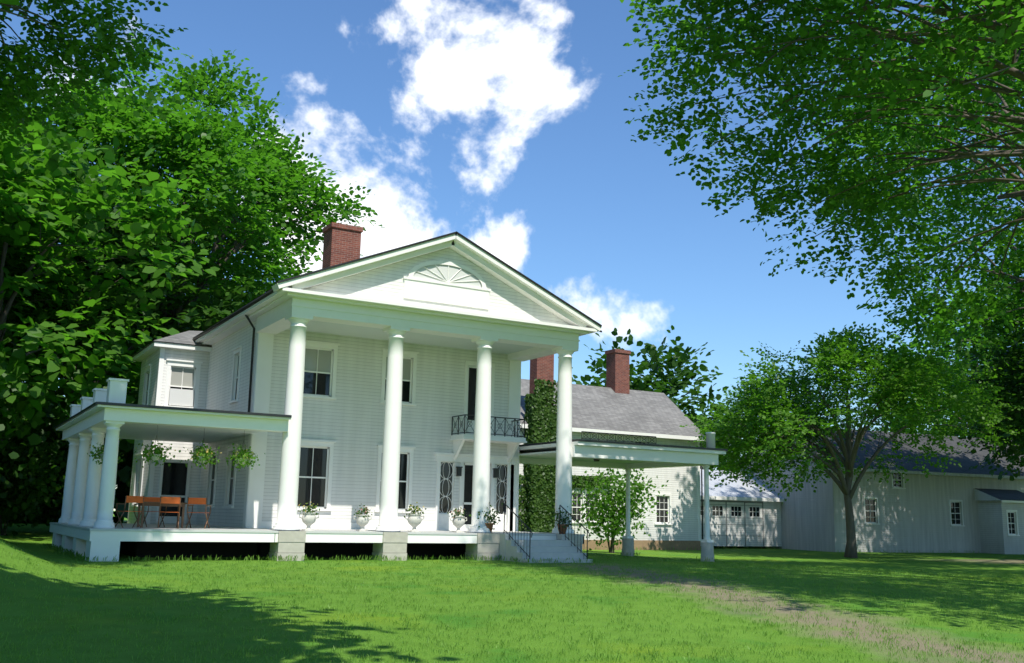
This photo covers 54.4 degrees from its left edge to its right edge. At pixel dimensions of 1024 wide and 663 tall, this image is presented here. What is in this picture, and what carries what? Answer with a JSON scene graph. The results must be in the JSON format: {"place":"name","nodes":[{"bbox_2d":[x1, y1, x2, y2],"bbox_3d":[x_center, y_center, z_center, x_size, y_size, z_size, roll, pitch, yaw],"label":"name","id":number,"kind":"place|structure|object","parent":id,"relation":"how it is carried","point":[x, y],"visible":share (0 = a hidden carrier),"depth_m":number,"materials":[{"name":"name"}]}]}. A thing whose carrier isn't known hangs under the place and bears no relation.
{"place":"outdoors","nodes":[
{"label":"outdoors","id":0,"kind":"place"},
{"bbox_2d":[0,0,188,155],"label":"tree","id":1,"kind":"object","parent":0,"point":[27,84],"depth_m":27.17,"materials":[{"name":"green plant"}]},
{"bbox_2d":[299,502,318,530],"bbox_3d":[-6.045,5.474,29.519,0.573,0.851,0.428,-1,-11,12],"label":"urn","id":2,"kind":"object","parent":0,"point":[308,519],"depth_m":29.37,"materials":[{"name":"white stone"}]},
{"bbox_2d":[298,501,319,514],"bbox_3d":[-6.052,5.276,29.547,0.645,0.478,0.708,7,-12,-29],"label":"urn plant","id":3,"kind":"object","parent":2,"relation":"in","point":[309,508],"visible":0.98,"depth_m":29.46,"materials":[{"name":"green plant"}]},
{"bbox_2d":[0,511,1023,662],"bbox_3d":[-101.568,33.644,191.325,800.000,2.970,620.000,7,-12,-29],"label":"lawn","id":4,"kind":"structure","parent":0,"point":[889,562],"depth_m":16.07,"materials":[{"name":"green plant"}]},
{"bbox_2d":[0,0,18,5],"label":"tree","id":5,"kind":"object","parent":4,"relation":"on","point":[13,2],"depth_m":11.79,"materials":[{"name":"green plant"}]},
{"bbox_2d":[0,424,25,483],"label":"leaves","id":6,"kind":"object","parent":4,"relation":"on","point":[13,455],"visible":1,"depth_m":37.24,"materials":[{"name":"green plant"}]},
{"bbox_2d":[0,382,44,453],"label":"leaves","id":7,"kind":"object","parent":4,"relation":"on","point":[10,406],"visible":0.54,"depth_m":41.71,"materials":[{"name":"green plant"}]},
{"bbox_2d":[0,435,55,514],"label":"leaves","id":8,"kind":"object","parent":4,"relation":"on","point":[26,447],"visible":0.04,"depth_m":51.52,"materials":[{"name":"green plant"}]},
{"bbox_2d":[0,216,64,347],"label":"tree leaves","id":9,"kind":"object","parent":4,"relation":"on","point":[12,260],"visible":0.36,"depth_m":46.75,"materials":[{"name":"green plant"}]},
{"bbox_2d":[0,427,68,535],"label":"leaves","id":10,"kind":"object","parent":4,"relation":"on","point":[22,490],"depth_m":45.53,"materials":[{"name":"green plant"}]},
{"bbox_2d":[4,115,82,335],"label":"tree leaves","id":11,"kind":"object","parent":4,"relation":"on","point":[66,122],"visible":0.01,"depth_m":53.21,"materials":[{"name":"green plant"}]},
{"bbox_2d":[0,70,98,241],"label":"tree leaves","id":12,"kind":"object","parent":4,"relation":"on","point":[13,164],"visible":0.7,"depth_m":38.11,"materials":[{"name":"green plant"}]},
{"bbox_2d":[0,144,103,373],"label":"tree leaves","id":13,"kind":"object","parent":4,"relation":"on","point":[56,299],"visible":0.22,"depth_m":47.73,"materials":[{"name":"green plant"}]},
{"bbox_2d":[2,445,116,532],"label":"leaves","id":14,"kind":"object","parent":4,"relation":"on","point":[47,514],"depth_m":53.55,"materials":[{"name":"green plant"}]},
{"bbox_2d":[20,144,120,423],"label":"tree leaves","id":15,"kind":"object","parent":4,"relation":"on","point":[31,421],"depth_m":69.11,"materials":[{"name":"green plant"}]},
{"bbox_2d":[0,221,202,440],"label":"tree leaves","id":16,"kind":"object","parent":4,"relation":"on","point":[134,325],"depth_m":55.40,"materials":[{"name":"green plant"}]},
{"bbox_2d":[0,86,219,455],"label":"tree leaves","id":17,"kind":"object","parent":4,"relation":"on","point":[34,336],"depth_m":43.69,"materials":[{"name":"green plant"}]},
{"bbox_2d":[0,300,230,523],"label":"treeline","id":18,"kind":"object","parent":4,"relation":"on","point":[51,420],"visible":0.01,"depth_m":80.73,"materials":[{"name":"green plant"}]},
{"bbox_2d":[3,174,253,517],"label":"tree leaves","id":19,"kind":"object","parent":4,"relation":"on","point":[211,311],"depth_m":51.19,"materials":[{"name":"green plant"}]},
{"bbox_2d":[54,203,236,395],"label":"tree leaves","id":20,"kind":"object","parent":4,"relation":"on","point":[166,300],"depth_m":73.90,"materials":[{"name":"green plant"}]},
{"bbox_2d":[49,378,291,561],"bbox_3d":[-11.404,4.822,31.920,5.350,5.260,10.430,7,-12,-29],"label":"porch","id":21,"kind":"object","parent":4,"relation":"on","point":[85,523],"visible":0.98,"depth_m":28.88,"materials":[{"name":"wood"}]},
{"bbox_2d":[115,495,143,527],"bbox_3d":[-10.934,5.151,28.452,0.505,0.912,0.590,-8,-14,39],"label":"chair","id":22,"kind":"object","parent":21,"relation":"on","point":[134,499],"visible":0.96,"depth_m":28.37,"materials":[{"name":"brown wood"}]},
{"bbox_2d":[143,497,166,526],"bbox_3d":[-10.829,5.464,30.128,0.590,0.912,0.506,10,-14,-39],"label":"chair","id":23,"kind":"object","parent":21,"relation":"on","point":[151,499],"visible":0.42,"depth_m":30.26,"materials":[{"name":"brown wood"}]},
{"bbox_2d":[137,502,186,527],"bbox_3d":[-10.392,5.428,29.468,1.300,0.740,0.750,7,-12,-29],"label":"porch table","id":24,"kind":"object","parent":21,"relation":"on","point":[182,505],"visible":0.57,"depth_m":29.36,"materials":[{"name":"brown wood"}]},
{"bbox_2d":[157,496,180,528],"bbox_3d":[-9.881,5.221,28.705,0.590,0.912,0.504,5,-11,-19],"label":"chair","id":25,"kind":"object","parent":21,"relation":"on","point":[172,500],"visible":0.96,"depth_m":28.56,"materials":[{"name":"brown wood"}]},
{"bbox_2d":[100,426,247,463],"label":"hanging planters","id":26,"kind":"object","parent":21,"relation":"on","point":[154,457],"visible":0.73,"depth_m":28.26,"materials":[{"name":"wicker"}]},
{"bbox_2d":[87,440,264,470],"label":"hanging plants","id":27,"kind":"object","parent":26,"relation":"in","point":[156,450],"visible":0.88,"depth_m":28.38,"materials":[{"name":"green plant"}]},
{"bbox_2d":[89,443,252,463],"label":"basket flowers","id":28,"kind":"object","parent":27,"relation":"attached to","point":[175,450],"visible":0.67,"depth_m":28.30,"materials":[{"name":"green plant"}]},
{"bbox_2d":[186,497,211,528],"bbox_3d":[-9.312,5.398,29.594,0.590,0.912,0.506,1,-10,0],"label":"chair","id":29,"kind":"object","parent":21,"relation":"on","point":[197,500],"visible":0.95,"depth_m":29.43,"materials":[{"name":"brown wood"}]},
{"bbox_2d":[26,32,384,357],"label":"tree","id":30,"kind":"object","parent":4,"relation":"on","point":[134,116],"depth_m":54.13,"materials":[{"name":"green plant"}]},
{"bbox_2d":[192,222,601,560],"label":"house","id":31,"kind":"structure","parent":4,"relation":"on","point":[373,374],"depth_m":33.67,"materials":[{"name":"white wood"}]},
{"bbox_2d":[127,331,211,523],"bbox_3d":[-13.253,4.095,40.237,3.790,8.500,4.820,7,-12,-29],"label":"side bay","id":32,"kind":"object","parent":31,"relation":"on","point":[174,370],"visible":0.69,"depth_m":38.35,"materials":[{"name":"white wood"}]},
{"bbox_2d":[353,506,371,531],"bbox_3d":[-4.559,5.706,30.374,0.550,0.768,0.492,3,-11,-7],"label":"urn","id":33,"kind":"object","parent":31,"relation":"on","point":[361,521],"depth_m":30.25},
{"bbox_2d":[352,505,371,517],"bbox_3d":[-4.531,5.495,30.380,0.648,0.531,0.608,7,-12,-29],"label":"urn plant","id":34,"kind":"object","parent":33,"relation":"in","point":[363,511],"visible":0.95,"depth_m":30.37,"materials":[{"name":"green plant"}]},
{"bbox_2d":[402,502,423,531],"bbox_3d":[-3.028,5.806,31.172,0.695,0.928,0.693,7,-12,-29],"label":"urn","id":35,"kind":"object","parent":31,"relation":"on","point":[414,521],"depth_m":30.99,"materials":[{"name":"white stone"}]},
{"bbox_2d":[404,504,425,517],"bbox_3d":[-3.015,5.646,31.136,0.619,0.497,0.805,7,-12,-29],"label":"urn plant","id":36,"kind":"object","parent":35,"relation":"in","point":[413,510],"visible":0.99,"depth_m":31.12,"materials":[{"name":"green plant"}]},
{"bbox_2d":[450,507,466,532],"bbox_3d":[-1.725,6.044,31.960,0.513,0.802,0.486,29,-29,-68],"label":"urn","id":37,"kind":"object","parent":31,"relation":"on","point":[458,522],"depth_m":31.84,"materials":[{"name":"white ceramic"}]},
{"bbox_2d":[448,507,466,520],"bbox_3d":[-1.755,5.854,31.943,0.603,0.460,0.779,1,-11,3],"label":"urn plant","id":38,"kind":"object","parent":37,"relation":"in","point":[457,513],"visible":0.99,"depth_m":31.89,"materials":[{"name":"green plant"}]},
{"bbox_2d":[485,523,493,532],"bbox_3d":[-0.775,6.356,32.215,0.370,0.320,0.361,7,-12,-29],"label":"pot","id":39,"kind":"object","parent":31,"relation":"on","point":[490,526],"visible":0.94,"depth_m":32.09,"materials":[{"name":"brown ceramic"}]},
{"bbox_2d":[469,502,502,529],"bbox_3d":[-0.821,6.028,32.344,1.021,0.985,0.906,-1,-11,9],"label":"pot plant","id":40,"kind":"object","parent":39,"relation":"in","point":[490,517],"visible":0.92,"depth_m":32.16,"materials":[{"name":"green plant"}]},
{"bbox_2d":[499,533,592,562],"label":"front steps","id":41,"kind":"structure","parent":4,"relation":"on","point":[561,548],"depth_m":31.47,"materials":[{"name":"concrete"}]},
{"bbox_2d":[558,524,567,533],"bbox_3d":[1.700,6.658,33.554,0.370,0.320,0.361,7,-12,-29],"label":"pot","id":42,"kind":"object","parent":41,"relation":"on","point":[561,528],"visible":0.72,"depth_m":33.43,"materials":[{"name":"brown ceramic"}]},
{"bbox_2d":[550,506,578,528],"bbox_3d":[1.772,6.324,33.634,1.152,0.830,1.138,7,-12,-29],"label":"pot plant","id":43,"kind":"object","parent":42,"relation":"in","point":[556,514],"visible":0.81,"depth_m":33.54,"materials":[{"name":"green plant"}]},
{"bbox_2d":[451,414,655,558],"bbox_3d":[1.964,5.452,34.862,6.447,4.977,5.881,7,-12,-29],"label":"ironwork","id":44,"kind":"object","parent":4,"relation":"on","point":[514,426],"visible":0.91,"depth_m":35.01,"materials":[{"name":"metal"}]},
{"bbox_2d":[518,349,703,549],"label":"house wing","id":45,"kind":"structure","parent":4,"relation":"on","point":[616,405],"depth_m":53.93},
{"bbox_2d":[518,379,611,532],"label":"ivy","id":46,"kind":"object","parent":45,"relation":"attached to","point":[536,414],"visible":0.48,"depth_m":49.26,"materials":[{"name":"green plant"}]},
{"bbox_2d":[555,467,668,552],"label":"bush","id":47,"kind":"object","parent":4,"relation":"on","point":[602,505],"depth_m":45.56,"materials":[{"name":"green plant"}]},
{"bbox_2d":[519,432,727,561],"bbox_3d":[3.635,6.355,37.902,6.710,5.080,6.040,7,-12,-29],"label":"porte cochere","id":48,"kind":"object","parent":4,"relation":"on","point":[627,456],"visible":0.89,"depth_m":36.78,"materials":[{"name":"wood"}]},
{"bbox_2d":[572,325,749,470],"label":"tree leaves","id":49,"kind":"object","parent":4,"relation":"on","point":[678,359],"depth_m":72.08,"materials":[{"name":"green plant"}]},
{"bbox_2d":[700,469,783,546],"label":"garage","id":50,"kind":"structure","parent":4,"relation":"on","point":[740,514],"depth_m":59.35,"materials":[{"name":"wood"}]},
{"bbox_2d":[679,321,1023,557],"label":"tree","id":51,"kind":"object","parent":4,"relation":"on","point":[752,400],"depth_m":47.26,"materials":[{"name":"green plant"}]},
{"bbox_2d":[736,429,1023,553],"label":"barn","id":52,"kind":"structure","parent":4,"relation":"on","point":[956,508],"depth_m":59.54,"materials":[{"name":"white wood"}]},
{"bbox_2d":[851,271,1023,438],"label":"tree leaves","id":53,"kind":"object","parent":4,"relation":"on","point":[947,354],"depth_m":78.14,"materials":[{"name":"green plant"}]},
{"bbox_2d":[878,287,1023,436],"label":"tree leaves","id":54,"kind":"object","parent":4,"relation":"on","point":[926,428],"depth_m":97.76,"materials":[{"name":"green plant"}]},
{"bbox_2d":[0,0,1023,510],"label":"sky","id":55,"kind":"structure","parent":0,"point":[501,125],"materials":[{"name":"blue"}]},
{"bbox_2d":[618,0,1023,343],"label":"tree","id":56,"kind":"object","parent":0,"point":[718,36],"depth_m":27.34,"materials":[{"name":"green plant"}]},
{"bbox_2d":[799,1,1023,381],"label":"tall tree","id":57,"kind":"object","parent":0,"point":[982,311],"depth_m":50.04,"materials":[{"name":"green plant"}]},
{"bbox_2d":[944,315,1023,480],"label":"tree","id":58,"kind":"object","parent":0,"point":[1012,382],"depth_m":53.58,"materials":[{"name":"green plant"}]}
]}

